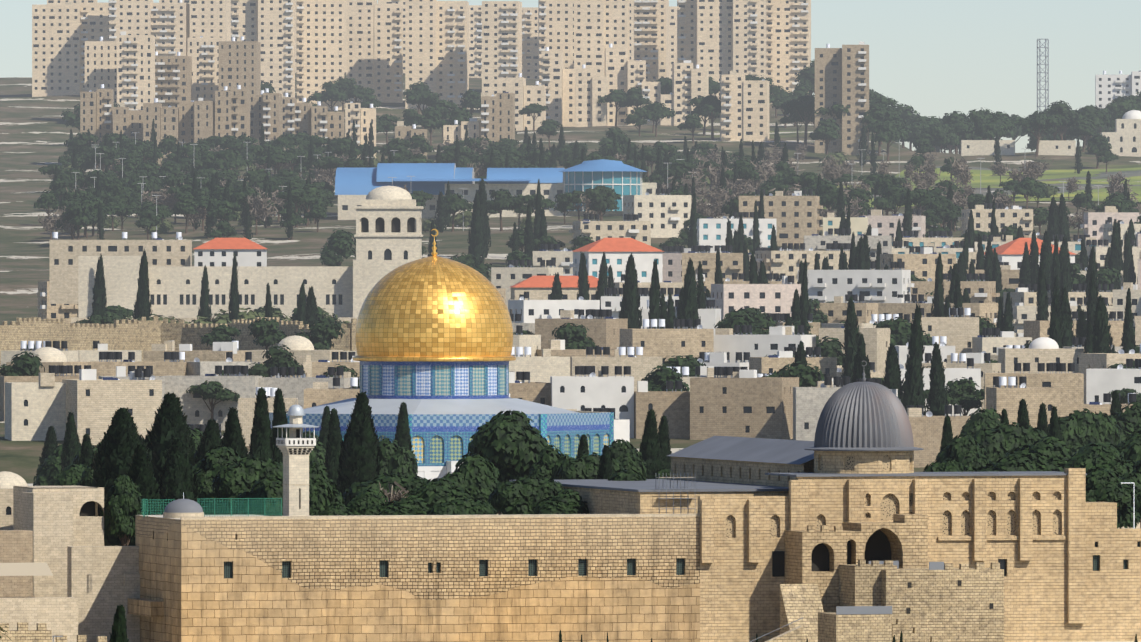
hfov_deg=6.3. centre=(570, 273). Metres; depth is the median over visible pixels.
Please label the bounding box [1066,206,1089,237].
hillside bare tree
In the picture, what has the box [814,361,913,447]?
al aqsa dome
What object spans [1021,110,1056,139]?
ridge pine
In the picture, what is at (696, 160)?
hillside pine
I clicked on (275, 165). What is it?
hillside pine
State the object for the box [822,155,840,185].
hillside bare tree
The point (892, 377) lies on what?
cypress tree
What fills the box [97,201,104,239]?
hillside cypress
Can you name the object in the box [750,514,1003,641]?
crusader tower complex
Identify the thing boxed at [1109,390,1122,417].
cypress tree
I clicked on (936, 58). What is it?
sky
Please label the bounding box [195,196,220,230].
hillside pine
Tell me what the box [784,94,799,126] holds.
ridge pine
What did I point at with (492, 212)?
hillside pine
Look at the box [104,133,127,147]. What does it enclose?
hillside pine
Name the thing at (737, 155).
hillside pine
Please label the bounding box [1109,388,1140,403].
city pine tree
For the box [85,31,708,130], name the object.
stepped ridge blocks
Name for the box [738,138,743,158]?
hillside cypress
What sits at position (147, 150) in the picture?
hillside pine
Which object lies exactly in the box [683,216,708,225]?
city pine tree
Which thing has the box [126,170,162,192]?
hillside pine
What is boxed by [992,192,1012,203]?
hillside bare tree
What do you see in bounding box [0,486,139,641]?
stone building
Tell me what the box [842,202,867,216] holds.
hillside bare tree
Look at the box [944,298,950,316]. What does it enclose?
cypress tree
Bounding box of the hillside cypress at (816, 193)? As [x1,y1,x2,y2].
[815,174,825,226]
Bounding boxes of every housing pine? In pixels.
[61,104,79,130]
[261,82,275,94]
[308,80,347,111]
[333,76,356,111]
[343,85,374,102]
[357,93,380,107]
[376,115,383,132]
[379,114,399,143]
[401,107,419,128]
[403,81,430,114]
[405,91,440,128]
[415,107,442,145]
[425,100,458,136]
[435,106,471,128]
[460,89,480,117]
[518,103,548,131]
[536,119,560,146]
[597,89,628,125]
[617,86,651,107]
[624,106,649,136]
[642,102,675,136]
[650,77,671,93]
[677,113,703,142]
[690,95,720,138]
[690,96,719,135]
[709,81,719,95]
[745,75,757,79]
[750,75,774,89]
[769,85,793,117]
[769,96,774,103]
[771,98,795,127]
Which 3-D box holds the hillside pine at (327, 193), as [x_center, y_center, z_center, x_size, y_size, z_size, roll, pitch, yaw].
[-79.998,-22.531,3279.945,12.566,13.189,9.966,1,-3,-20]
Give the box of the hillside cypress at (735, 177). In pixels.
[732,167,738,187]
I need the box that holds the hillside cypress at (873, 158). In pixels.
[870,132,877,173]
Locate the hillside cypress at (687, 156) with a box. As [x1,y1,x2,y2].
[685,148,689,162]
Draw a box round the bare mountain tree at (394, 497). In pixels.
[379,481,408,502]
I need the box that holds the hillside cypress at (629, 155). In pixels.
[626,138,632,159]
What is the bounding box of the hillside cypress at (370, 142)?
[367,122,374,167]
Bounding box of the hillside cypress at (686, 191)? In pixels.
[684,183,689,194]
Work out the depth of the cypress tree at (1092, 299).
2137.05 m
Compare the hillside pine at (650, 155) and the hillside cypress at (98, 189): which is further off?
the hillside pine at (650, 155)
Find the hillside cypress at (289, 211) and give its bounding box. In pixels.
[285,182,292,239]
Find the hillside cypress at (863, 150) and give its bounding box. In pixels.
[856,124,868,166]
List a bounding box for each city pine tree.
[0,351,44,375]
[74,314,116,323]
[104,305,133,319]
[186,380,239,419]
[199,324,240,345]
[209,220,236,237]
[244,344,304,377]
[248,318,286,349]
[255,306,282,316]
[290,306,342,325]
[294,319,344,349]
[320,228,355,265]
[320,249,343,265]
[322,364,358,376]
[450,252,491,279]
[505,250,532,266]
[506,227,524,251]
[513,330,534,334]
[532,235,565,250]
[552,323,595,348]
[567,235,594,250]
[641,364,689,390]
[659,237,686,252]
[662,355,705,376]
[678,226,689,245]
[681,366,699,376]
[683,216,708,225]
[684,355,703,362]
[714,315,768,334]
[722,307,776,327]
[729,307,777,321]
[744,235,760,252]
[762,371,780,376]
[767,361,823,386]
[791,320,818,345]
[808,298,827,322]
[809,336,845,367]
[810,315,827,327]
[873,317,931,345]
[911,275,925,280]
[922,225,949,237]
[923,337,933,345]
[923,389,959,405]
[926,220,936,228]
[945,377,983,415]
[960,230,989,241]
[963,359,997,362]
[968,276,990,280]
[976,316,995,336]
[996,288,1015,299]
[1000,230,1016,241]
[1002,225,1017,233]
[1024,340,1031,347]
[1032,207,1048,234]
[1071,263,1084,288]
[1075,252,1088,262]
[1079,266,1123,291]
[1107,360,1138,368]
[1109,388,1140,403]
[1116,345,1139,352]
[1117,206,1139,220]
[1134,215,1140,223]
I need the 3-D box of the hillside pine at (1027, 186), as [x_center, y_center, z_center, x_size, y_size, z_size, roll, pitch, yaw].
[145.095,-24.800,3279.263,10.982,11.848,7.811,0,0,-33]
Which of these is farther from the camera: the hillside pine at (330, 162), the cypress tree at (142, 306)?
the hillside pine at (330, 162)
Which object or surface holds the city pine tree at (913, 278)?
on the terrain ground
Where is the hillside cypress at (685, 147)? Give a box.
[683,135,687,155]
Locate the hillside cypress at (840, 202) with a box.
[836,181,845,216]
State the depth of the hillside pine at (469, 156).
3629.21 m
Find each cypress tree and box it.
[37,426,57,467]
[60,412,80,471]
[78,433,92,466]
[91,257,104,316]
[91,406,157,545]
[99,253,106,310]
[116,444,159,545]
[133,249,152,320]
[141,391,196,489]
[158,438,202,514]
[194,418,222,465]
[197,266,211,319]
[220,407,250,459]
[228,254,239,322]
[249,387,276,461]
[264,283,272,317]
[271,388,288,462]
[295,282,307,324]
[306,286,318,327]
[318,406,330,449]
[323,408,342,483]
[337,391,382,504]
[394,402,413,452]
[428,221,437,256]
[467,190,485,266]
[478,179,490,259]
[511,222,518,252]
[524,203,533,266]
[533,179,541,250]
[538,207,547,249]
[550,272,563,299]
[576,434,588,458]
[577,251,581,299]
[578,253,589,299]
[594,268,605,308]
[597,445,614,478]
[600,251,608,295]
[608,265,614,294]
[619,253,642,328]
[639,409,663,478]
[647,259,662,328]
[658,415,671,469]
[660,293,668,328]
[667,292,676,328]
[675,314,684,328]
[676,286,682,318]
[678,257,700,328]
[688,192,697,247]
[696,261,705,308]
[705,288,710,308]
[714,248,723,283]
[725,219,734,252]
[726,234,732,252]
[728,209,735,218]
[733,229,738,252]
[737,240,745,280]
[738,212,744,243]
[743,241,748,280]
[749,251,758,283]
[752,200,759,252]
[758,190,764,218]
[758,261,769,283]
[770,225,777,250]
[784,314,794,333]
[791,290,802,324]
[793,341,807,366]
[797,260,803,285]
[799,258,808,332]
[799,316,808,334]
[814,252,819,269]
[822,256,830,269]
[838,246,842,269]
[839,210,844,235]
[840,296,860,382]
[841,251,847,269]
[845,202,850,235]
[848,232,855,269]
[850,346,870,382]
[853,241,858,269]
[857,236,865,269]
[857,332,865,352]
[863,232,870,269]
[866,224,871,235]
[875,241,881,269]
[882,343,903,399]
[895,219,902,247]
[901,303,924,411]
[902,188,912,237]
[903,375,925,415]
[925,342,948,415]
[931,252,944,316]
[940,415,952,451]
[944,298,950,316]
[948,263,960,302]
[951,273,962,316]
[957,253,966,280]
[962,229,968,269]
[962,288,970,302]
[967,210,974,251]
[968,259,974,272]
[975,233,984,269]
[983,240,994,280]
[990,198,996,241]
[991,253,1002,308]
[996,296,1003,336]
[1000,408,1008,425]
[1003,292,1015,336]
[1015,225,1023,238]
[1017,399,1030,427]
[1018,251,1031,291]
[1024,242,1029,270]
[1029,229,1038,289]
[1035,261,1048,320]
[1037,243,1050,291]
[1037,402,1048,434]
[1039,230,1053,281]
[1039,241,1050,283]
[1047,196,1059,241]
[1048,292,1063,347]
[1049,405,1062,440]
[1050,235,1060,299]
[1050,274,1060,320]
[1058,193,1070,241]
[1059,235,1073,291]
[1059,243,1068,291]
[1059,264,1068,298]
[1059,286,1075,346]
[1075,309,1086,346]
[1079,237,1088,270]
[1083,246,1098,305]
[1083,321,1094,352]
[1084,271,1098,336]
[1092,295,1115,352]
[1104,247,1110,264]
[1104,255,1107,268]
[1108,219,1120,289]
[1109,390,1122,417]
[1117,221,1123,269]
[1122,236,1135,283]
[1122,287,1135,352]
[1123,231,1128,258]
[1127,219,1135,246]
[1127,259,1135,283]
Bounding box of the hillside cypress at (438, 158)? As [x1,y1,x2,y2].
[435,144,442,162]
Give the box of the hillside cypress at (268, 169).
[266,146,270,175]
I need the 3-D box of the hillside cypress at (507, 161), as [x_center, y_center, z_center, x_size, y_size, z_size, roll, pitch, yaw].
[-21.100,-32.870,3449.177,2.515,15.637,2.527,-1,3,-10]
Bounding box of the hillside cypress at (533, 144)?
[531,132,537,150]
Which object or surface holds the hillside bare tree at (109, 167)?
on the terrain ground
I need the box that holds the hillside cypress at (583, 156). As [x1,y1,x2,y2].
[579,147,587,159]
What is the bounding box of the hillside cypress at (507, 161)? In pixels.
[505,152,509,167]
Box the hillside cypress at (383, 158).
[380,153,385,162]
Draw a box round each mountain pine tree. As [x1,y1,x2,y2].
[33,444,63,485]
[55,464,84,485]
[71,442,100,466]
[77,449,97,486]
[99,474,141,545]
[189,427,220,452]
[192,446,243,513]
[211,456,282,513]
[234,476,282,515]
[303,430,325,466]
[309,461,344,515]
[317,503,353,515]
[342,473,427,508]
[347,489,388,515]
[377,438,417,476]
[378,495,430,514]
[407,477,473,507]
[426,498,496,514]
[442,453,500,514]
[468,409,548,514]
[488,476,564,514]
[527,445,574,479]
[533,488,588,513]
[554,452,623,479]
[608,469,646,480]
[609,439,646,477]
[651,469,670,478]
[923,459,975,471]
[934,434,991,468]
[960,408,1000,437]
[973,422,1050,463]
[976,453,1039,471]
[1005,435,1071,471]
[1048,408,1121,456]
[1064,442,1139,475]
[1086,468,1139,528]
[1110,401,1140,527]
[1115,430,1140,461]
[1122,460,1140,518]
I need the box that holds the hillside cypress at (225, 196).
[220,182,231,221]
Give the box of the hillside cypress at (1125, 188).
[1122,180,1127,196]
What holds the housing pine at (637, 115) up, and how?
on the terrain ground
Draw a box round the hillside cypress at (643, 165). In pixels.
[641,144,646,177]
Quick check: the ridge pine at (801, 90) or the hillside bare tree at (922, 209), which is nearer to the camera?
the hillside bare tree at (922, 209)
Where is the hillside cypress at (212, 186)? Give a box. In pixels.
[206,174,217,226]
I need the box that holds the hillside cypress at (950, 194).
[945,185,957,230]
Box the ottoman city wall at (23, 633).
[0,622,106,641]
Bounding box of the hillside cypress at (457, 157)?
[453,137,460,167]
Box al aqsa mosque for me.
[509,436,923,513]
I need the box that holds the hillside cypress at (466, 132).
[463,127,467,145]
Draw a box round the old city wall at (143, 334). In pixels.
[0,316,356,366]
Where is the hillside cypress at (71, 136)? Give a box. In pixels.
[69,129,72,156]
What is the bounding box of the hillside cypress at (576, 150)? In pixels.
[572,140,580,159]
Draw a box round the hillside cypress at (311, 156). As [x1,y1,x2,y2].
[307,138,315,179]
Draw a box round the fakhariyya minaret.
[273,405,318,515]
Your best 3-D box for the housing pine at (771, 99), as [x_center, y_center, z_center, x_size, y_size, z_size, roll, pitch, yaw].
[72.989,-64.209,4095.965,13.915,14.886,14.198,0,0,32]
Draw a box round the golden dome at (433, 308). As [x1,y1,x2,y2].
[352,229,515,361]
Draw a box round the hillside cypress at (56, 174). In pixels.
[54,166,59,200]
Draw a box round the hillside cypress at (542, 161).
[538,141,544,167]
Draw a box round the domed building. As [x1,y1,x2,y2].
[0,471,27,529]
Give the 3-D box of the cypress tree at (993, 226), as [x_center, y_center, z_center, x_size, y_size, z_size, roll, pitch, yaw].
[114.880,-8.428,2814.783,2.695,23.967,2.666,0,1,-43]
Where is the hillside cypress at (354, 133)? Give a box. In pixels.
[352,120,358,157]
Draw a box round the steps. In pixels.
[1077,641,1140,641]
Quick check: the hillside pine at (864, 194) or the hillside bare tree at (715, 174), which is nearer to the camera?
the hillside pine at (864, 194)
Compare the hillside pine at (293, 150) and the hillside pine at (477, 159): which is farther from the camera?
the hillside pine at (293, 150)
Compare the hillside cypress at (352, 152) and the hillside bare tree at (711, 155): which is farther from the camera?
the hillside bare tree at (711, 155)
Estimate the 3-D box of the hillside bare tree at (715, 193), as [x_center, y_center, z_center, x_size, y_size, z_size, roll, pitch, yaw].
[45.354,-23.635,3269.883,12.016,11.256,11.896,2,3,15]
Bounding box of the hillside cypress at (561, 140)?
[556,124,564,165]
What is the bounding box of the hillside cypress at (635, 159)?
[634,146,638,167]
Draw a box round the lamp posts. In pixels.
[52,482,1134,641]
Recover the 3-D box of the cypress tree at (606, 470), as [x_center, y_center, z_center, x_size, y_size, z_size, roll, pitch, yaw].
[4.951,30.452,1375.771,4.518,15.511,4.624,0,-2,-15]
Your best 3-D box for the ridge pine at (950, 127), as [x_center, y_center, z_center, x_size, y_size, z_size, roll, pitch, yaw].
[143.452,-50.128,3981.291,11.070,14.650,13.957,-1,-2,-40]
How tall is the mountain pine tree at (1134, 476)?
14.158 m
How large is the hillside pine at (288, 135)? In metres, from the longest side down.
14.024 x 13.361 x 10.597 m
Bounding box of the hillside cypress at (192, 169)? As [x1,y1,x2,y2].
[191,163,194,175]
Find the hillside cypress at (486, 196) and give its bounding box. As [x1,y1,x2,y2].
[481,179,489,219]
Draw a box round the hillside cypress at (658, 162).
[654,148,663,194]
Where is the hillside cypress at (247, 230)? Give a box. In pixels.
[241,203,253,238]
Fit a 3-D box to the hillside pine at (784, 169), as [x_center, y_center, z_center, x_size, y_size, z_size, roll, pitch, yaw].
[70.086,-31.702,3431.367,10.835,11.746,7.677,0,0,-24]
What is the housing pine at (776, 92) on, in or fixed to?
on the terrain ground
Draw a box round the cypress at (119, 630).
[109,604,128,641]
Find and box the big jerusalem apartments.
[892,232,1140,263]
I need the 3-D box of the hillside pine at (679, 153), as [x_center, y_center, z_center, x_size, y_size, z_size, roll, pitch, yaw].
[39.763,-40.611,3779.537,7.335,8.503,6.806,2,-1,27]
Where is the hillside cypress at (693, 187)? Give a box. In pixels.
[691,177,696,204]
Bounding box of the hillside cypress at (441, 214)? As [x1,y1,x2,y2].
[434,191,448,232]
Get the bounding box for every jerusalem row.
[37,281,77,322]
[491,238,1140,307]
[496,259,1140,316]
[508,276,1140,343]
[533,228,1140,283]
[569,212,1140,252]
[623,189,1138,246]
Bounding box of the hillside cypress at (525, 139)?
[523,127,528,144]
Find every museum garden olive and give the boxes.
[149,314,177,322]
[188,316,218,323]
[208,309,241,320]
[210,316,231,323]
[238,308,262,319]
[255,308,290,320]
[322,308,336,317]
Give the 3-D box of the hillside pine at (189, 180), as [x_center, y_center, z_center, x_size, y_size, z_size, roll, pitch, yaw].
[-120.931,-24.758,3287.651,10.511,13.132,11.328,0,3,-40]
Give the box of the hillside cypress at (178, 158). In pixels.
[176,142,182,171]
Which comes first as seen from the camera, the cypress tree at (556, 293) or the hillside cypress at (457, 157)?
the cypress tree at (556, 293)
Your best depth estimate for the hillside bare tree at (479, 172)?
3478.69 m
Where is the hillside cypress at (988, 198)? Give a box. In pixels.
[985,185,992,208]
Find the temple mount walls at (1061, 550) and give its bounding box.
[27,468,1140,641]
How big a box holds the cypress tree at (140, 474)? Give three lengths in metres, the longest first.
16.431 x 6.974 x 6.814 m
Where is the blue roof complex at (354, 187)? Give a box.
[335,159,656,219]
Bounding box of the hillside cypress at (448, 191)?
[444,180,451,226]
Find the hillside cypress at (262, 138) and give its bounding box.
[260,123,264,144]
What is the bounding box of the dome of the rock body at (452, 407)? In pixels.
[268,361,613,479]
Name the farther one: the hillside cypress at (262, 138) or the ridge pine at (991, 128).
the ridge pine at (991, 128)
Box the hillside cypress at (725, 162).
[721,150,730,186]
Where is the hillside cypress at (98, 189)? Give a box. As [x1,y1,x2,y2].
[95,171,101,204]
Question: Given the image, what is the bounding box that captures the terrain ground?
[0,72,1140,483]
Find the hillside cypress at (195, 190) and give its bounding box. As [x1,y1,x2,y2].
[190,170,200,229]
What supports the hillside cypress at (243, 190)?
on the terrain ground
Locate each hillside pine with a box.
[34,190,60,215]
[38,164,67,180]
[49,178,73,210]
[54,172,77,189]
[54,205,86,239]
[57,154,77,166]
[57,197,81,237]
[62,202,95,239]
[64,132,100,151]
[65,167,84,189]
[70,151,96,173]
[74,169,109,190]
[75,198,106,236]
[81,198,115,235]
[83,145,118,171]
[85,211,94,237]
[97,147,124,171]
[99,133,115,146]
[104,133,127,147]
[104,202,127,230]
[105,193,141,230]
[113,157,143,176]
[119,150,142,169]
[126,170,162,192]
[126,178,150,195]
[126,192,140,216]
[129,137,141,143]
[129,143,163,161]
[134,208,161,239]
[136,200,154,214]
[137,160,160,194]
[147,204,165,217]
[157,135,183,159]
[157,169,189,182]
[157,204,172,225]
[158,160,179,171]
[160,174,183,209]
[166,153,187,162]
[166,184,209,224]
[171,194,198,232]
[180,142,212,157]
[181,175,205,184]
[186,153,200,166]
[190,151,221,169]
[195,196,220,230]
[196,167,219,175]
[197,176,218,218]
[198,136,222,149]
[198,140,212,147]
[198,143,214,152]
[205,185,237,207]
[206,200,240,220]
[209,172,237,180]
[212,148,250,169]
[213,135,248,169]
[217,173,234,187]
[219,167,240,178]
[227,145,247,169]
[230,184,258,227]
[231,190,269,226]
[237,135,254,152]
[240,152,254,169]
[242,167,281,195]
[248,143,281,171]
[253,156,276,168]
[256,149,298,173]
[257,182,276,215]
[260,180,304,192]
[265,201,281,227]
[267,146,281,174]
[268,133,295,145]
[268,182,285,220]
[270,169,299,178]
[272,135,308,168]
[274,144,290,172]
[275,188,318,227]
[277,179,302,192]
[278,201,299,214]
[279,212,307,239]
[285,148,307,170]
[291,132,312,138]
[292,135,305,144]
[292,152,308,178]
[293,166,308,179]
[293,184,325,225]
[296,135,331,147]
[303,147,322,170]
[303,203,326,231]
[305,182,334,199]
[311,156,344,180]
[314,193,333,223]
[316,146,333,153]
[319,180,334,199]
[321,136,348,147]
[324,137,361,155]
[332,143,350,156]
[342,157,366,167]
[345,164,361,167]
[356,144,377,157]
[378,138,412,155]
[378,155,408,162]
[388,144,412,158]
[393,157,409,162]
[404,134,434,154]
[406,156,427,162]
[409,153,434,162]
[410,190,434,201]
[412,196,425,208]
[435,146,467,164]
[440,145,451,151]
[443,193,472,231]
[460,162,479,169]
[461,146,478,164]
[464,136,490,154]
[474,153,504,170]
[475,176,486,183]
[479,137,494,147]
[480,146,499,155]
[480,156,515,168]
[487,189,515,230]
[487,200,498,215]
[490,138,518,147]
[495,154,517,167]
[497,139,513,148]
[500,149,525,166]
[502,145,518,150]
[506,194,533,229]
[516,160,530,167]
[517,143,527,151]
[520,194,555,213]
[523,163,540,167]
[525,149,548,164]
[545,146,557,155]
[554,192,576,223]
[556,145,573,168]
[560,142,588,152]
[560,190,584,220]
[561,158,583,167]
[575,153,615,160]
[583,186,619,220]
[585,186,620,220]
[591,141,625,156]
[598,126,627,145]
[619,159,647,170]
[623,141,638,158]
[632,148,663,182]
[633,166,648,182]
[638,145,655,165]
[649,173,666,188]
[652,142,679,158]
[657,160,690,175]
[662,160,697,179]
[665,190,686,194]
[668,178,686,191]
[672,151,682,157]
[689,142,719,155]
[690,158,705,163]
[693,149,710,159]
[696,161,719,193]
[718,158,759,184]
[718,187,731,214]
[720,197,738,218]
[726,152,751,162]
[744,191,759,195]
[758,182,793,194]
[759,175,784,187]
[763,188,778,195]
[769,160,795,177]
[780,175,805,190]
[787,172,831,185]
[799,187,814,195]
[804,181,816,195]
[816,182,846,208]
[826,201,836,209]
[834,173,857,186]
[844,189,872,209]
[854,201,870,215]
[858,174,895,208]
[870,173,910,215]
[871,184,912,213]
[874,190,896,215]
[889,176,905,185]
[900,188,941,208]
[904,153,933,171]
[912,137,934,155]
[922,208,941,228]
[926,186,946,226]
[927,196,950,226]
[927,198,961,228]
[934,180,963,193]
[940,157,957,179]
[948,204,960,231]
[962,193,985,208]
[991,189,1006,197]
[999,180,1020,205]
[1013,177,1041,208]
[1026,180,1047,206]
[1071,192,1095,216]
[1085,133,1111,167]
[1094,197,1137,211]
[1097,150,1118,173]
[1103,191,1134,207]
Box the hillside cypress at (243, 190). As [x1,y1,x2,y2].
[241,177,248,225]
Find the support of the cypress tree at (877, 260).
on the terrain ground
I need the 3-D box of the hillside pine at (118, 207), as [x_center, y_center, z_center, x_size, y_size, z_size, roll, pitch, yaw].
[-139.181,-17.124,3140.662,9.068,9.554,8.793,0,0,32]
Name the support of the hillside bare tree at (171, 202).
on the terrain ground
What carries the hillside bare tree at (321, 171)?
on the terrain ground
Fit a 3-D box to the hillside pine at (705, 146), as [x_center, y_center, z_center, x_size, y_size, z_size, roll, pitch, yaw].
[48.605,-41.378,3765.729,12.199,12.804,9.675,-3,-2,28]
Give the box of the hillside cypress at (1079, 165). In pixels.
[1074,139,1082,173]
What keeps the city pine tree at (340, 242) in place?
on the terrain ground
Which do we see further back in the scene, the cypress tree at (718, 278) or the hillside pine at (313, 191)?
the hillside pine at (313, 191)
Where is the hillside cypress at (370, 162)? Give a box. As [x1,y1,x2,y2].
[368,152,371,167]
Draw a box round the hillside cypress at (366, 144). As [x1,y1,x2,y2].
[364,134,368,156]
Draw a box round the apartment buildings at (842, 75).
[80,42,1140,166]
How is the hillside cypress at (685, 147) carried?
on the terrain ground
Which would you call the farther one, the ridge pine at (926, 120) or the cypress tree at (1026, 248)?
the ridge pine at (926, 120)
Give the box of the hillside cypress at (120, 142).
[119,130,123,151]
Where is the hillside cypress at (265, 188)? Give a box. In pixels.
[262,175,267,225]
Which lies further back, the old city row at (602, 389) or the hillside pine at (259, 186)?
the hillside pine at (259, 186)
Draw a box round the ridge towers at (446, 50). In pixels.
[32,0,810,109]
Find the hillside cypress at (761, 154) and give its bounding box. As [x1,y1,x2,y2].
[756,141,765,179]
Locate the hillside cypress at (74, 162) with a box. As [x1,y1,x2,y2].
[70,147,77,169]
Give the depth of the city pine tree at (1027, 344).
2020.06 m
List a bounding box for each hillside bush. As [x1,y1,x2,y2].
[63,162,85,174]
[97,216,120,227]
[143,222,168,233]
[160,219,173,229]
[229,211,242,220]
[235,165,254,170]
[238,214,267,225]
[358,155,379,164]
[422,217,437,231]
[449,210,472,226]
[518,216,534,229]
[818,151,849,165]
[1045,184,1059,196]
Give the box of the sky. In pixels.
[0,0,1140,153]
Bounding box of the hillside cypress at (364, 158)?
[361,147,368,167]
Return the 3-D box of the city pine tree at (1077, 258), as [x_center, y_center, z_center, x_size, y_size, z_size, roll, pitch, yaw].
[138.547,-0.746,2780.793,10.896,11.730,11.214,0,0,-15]
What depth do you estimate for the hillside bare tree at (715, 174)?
3383.02 m
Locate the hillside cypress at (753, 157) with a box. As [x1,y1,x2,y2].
[751,140,756,189]
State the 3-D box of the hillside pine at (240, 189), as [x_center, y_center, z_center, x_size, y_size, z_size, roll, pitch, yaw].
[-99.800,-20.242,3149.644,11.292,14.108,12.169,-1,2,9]
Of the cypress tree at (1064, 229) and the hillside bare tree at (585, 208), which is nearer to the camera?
the cypress tree at (1064, 229)
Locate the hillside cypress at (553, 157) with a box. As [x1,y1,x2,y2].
[549,143,557,167]
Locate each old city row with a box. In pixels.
[0,358,1140,437]
[1,319,1139,371]
[5,367,1135,467]
[6,337,1140,409]
[510,300,1140,354]
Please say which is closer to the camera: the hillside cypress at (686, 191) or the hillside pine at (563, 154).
the hillside cypress at (686, 191)
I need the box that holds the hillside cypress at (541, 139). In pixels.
[538,138,546,167]
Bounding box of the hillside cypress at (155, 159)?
[153,132,158,168]
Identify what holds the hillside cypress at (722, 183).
on the terrain ground
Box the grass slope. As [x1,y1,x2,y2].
[823,167,1140,208]
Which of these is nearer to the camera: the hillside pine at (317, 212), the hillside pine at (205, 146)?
the hillside pine at (317, 212)
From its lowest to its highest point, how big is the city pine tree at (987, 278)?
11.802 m
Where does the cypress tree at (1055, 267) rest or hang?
on the terrain ground
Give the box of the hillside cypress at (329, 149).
[326,137,333,177]
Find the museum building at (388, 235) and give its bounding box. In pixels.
[50,186,423,323]
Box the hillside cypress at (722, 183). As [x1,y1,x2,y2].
[718,167,727,203]
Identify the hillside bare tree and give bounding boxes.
[37,210,61,239]
[55,206,76,239]
[107,159,121,172]
[140,184,171,209]
[165,184,182,222]
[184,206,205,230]
[210,145,224,159]
[219,178,226,185]
[245,192,278,234]
[246,184,261,194]
[253,160,272,169]
[267,190,284,213]
[272,185,293,220]
[276,145,298,169]
[302,173,334,185]
[311,158,335,179]
[335,153,348,162]
[407,147,420,154]
[433,137,453,152]
[464,138,488,164]
[467,161,486,177]
[578,194,595,215]
[613,152,625,160]
[660,182,669,191]
[665,171,707,193]
[690,161,704,177]
[690,187,703,204]
[693,154,708,186]
[694,147,720,158]
[695,182,728,205]
[696,202,709,216]
[696,205,718,216]
[697,194,726,217]
[703,154,732,163]
[706,162,731,188]
[724,192,738,202]
[726,175,756,195]
[729,168,760,184]
[739,184,757,195]
[750,160,777,186]
[756,143,789,163]
[759,155,780,172]
[767,156,805,174]
[769,183,800,195]
[793,143,807,167]
[817,161,847,180]
[819,207,836,222]
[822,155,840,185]
[838,159,855,184]
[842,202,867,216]
[844,181,870,190]
[850,197,864,216]
[877,160,891,176]
[901,177,912,188]
[904,162,915,177]
[905,182,926,205]
[907,166,940,190]
[915,206,926,215]
[918,153,937,164]
[918,161,937,187]
[929,185,966,222]
[939,177,958,186]
[940,190,956,199]
[944,156,966,183]
[950,159,973,185]
[951,195,967,231]
[956,180,976,197]
[988,159,1010,181]
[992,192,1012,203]
[993,192,1014,208]
[1007,162,1043,197]
[1021,166,1038,197]
[1022,155,1053,178]
[1065,176,1080,199]
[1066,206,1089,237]
[1105,171,1131,195]
[1111,185,1137,201]
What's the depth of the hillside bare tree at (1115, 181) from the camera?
3293.92 m
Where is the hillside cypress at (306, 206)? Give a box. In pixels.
[300,178,312,224]
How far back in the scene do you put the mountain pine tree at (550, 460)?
1387.52 m
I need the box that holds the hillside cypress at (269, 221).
[267,185,272,226]
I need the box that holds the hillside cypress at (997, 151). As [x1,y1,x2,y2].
[992,132,1001,168]
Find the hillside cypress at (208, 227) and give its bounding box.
[204,200,214,238]
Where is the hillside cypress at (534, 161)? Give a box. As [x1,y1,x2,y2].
[531,148,537,166]
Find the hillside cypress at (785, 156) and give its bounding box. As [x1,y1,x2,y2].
[781,142,788,163]
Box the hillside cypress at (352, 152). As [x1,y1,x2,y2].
[348,141,356,158]
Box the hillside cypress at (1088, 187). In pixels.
[1084,171,1092,200]
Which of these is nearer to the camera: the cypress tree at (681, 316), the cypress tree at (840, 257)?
the cypress tree at (681, 316)
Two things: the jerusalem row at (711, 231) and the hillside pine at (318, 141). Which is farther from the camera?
the hillside pine at (318, 141)
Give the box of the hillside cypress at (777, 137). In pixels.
[773,122,782,150]
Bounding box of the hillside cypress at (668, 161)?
[665,157,670,184]
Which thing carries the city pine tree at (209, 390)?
on the terrain ground
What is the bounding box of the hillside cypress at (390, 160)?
[387,153,393,162]
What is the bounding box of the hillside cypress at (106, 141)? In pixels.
[104,133,113,171]
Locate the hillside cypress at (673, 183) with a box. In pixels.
[671,177,675,191]
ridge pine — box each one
[778,115,804,142]
[781,95,814,145]
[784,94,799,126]
[791,95,814,123]
[792,83,810,95]
[795,66,814,95]
[808,118,840,154]
[810,59,814,67]
[813,104,849,123]
[861,105,902,155]
[869,89,878,96]
[869,91,875,103]
[869,96,897,110]
[870,119,910,160]
[873,102,894,144]
[886,108,907,152]
[895,103,913,148]
[899,123,924,141]
[900,110,919,150]
[905,116,943,133]
[917,125,933,144]
[927,124,959,152]
[935,146,943,151]
[939,124,959,152]
[942,111,973,153]
[948,142,960,152]
[960,119,986,140]
[966,108,1007,139]
[978,122,1006,139]
[990,111,1015,139]
[1002,114,1028,142]
[1015,113,1061,156]
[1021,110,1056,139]
[1025,132,1047,150]
[1043,107,1070,139]
[1046,100,1080,139]
[1046,128,1075,139]
[1057,125,1068,139]
[1066,118,1095,151]
[1071,109,1110,136]
[1079,112,1109,147]
[1080,106,1112,138]
[1095,126,1112,132]
[1105,99,1135,119]
[1107,113,1124,127]
[1111,95,1140,105]
[1111,96,1140,116]
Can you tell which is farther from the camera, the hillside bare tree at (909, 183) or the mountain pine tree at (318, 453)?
the hillside bare tree at (909, 183)
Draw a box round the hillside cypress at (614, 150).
[611,134,616,154]
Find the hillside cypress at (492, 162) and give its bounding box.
[489,148,495,167]
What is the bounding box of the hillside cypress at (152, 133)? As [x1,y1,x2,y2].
[150,119,154,141]
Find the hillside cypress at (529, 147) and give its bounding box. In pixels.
[525,136,531,152]

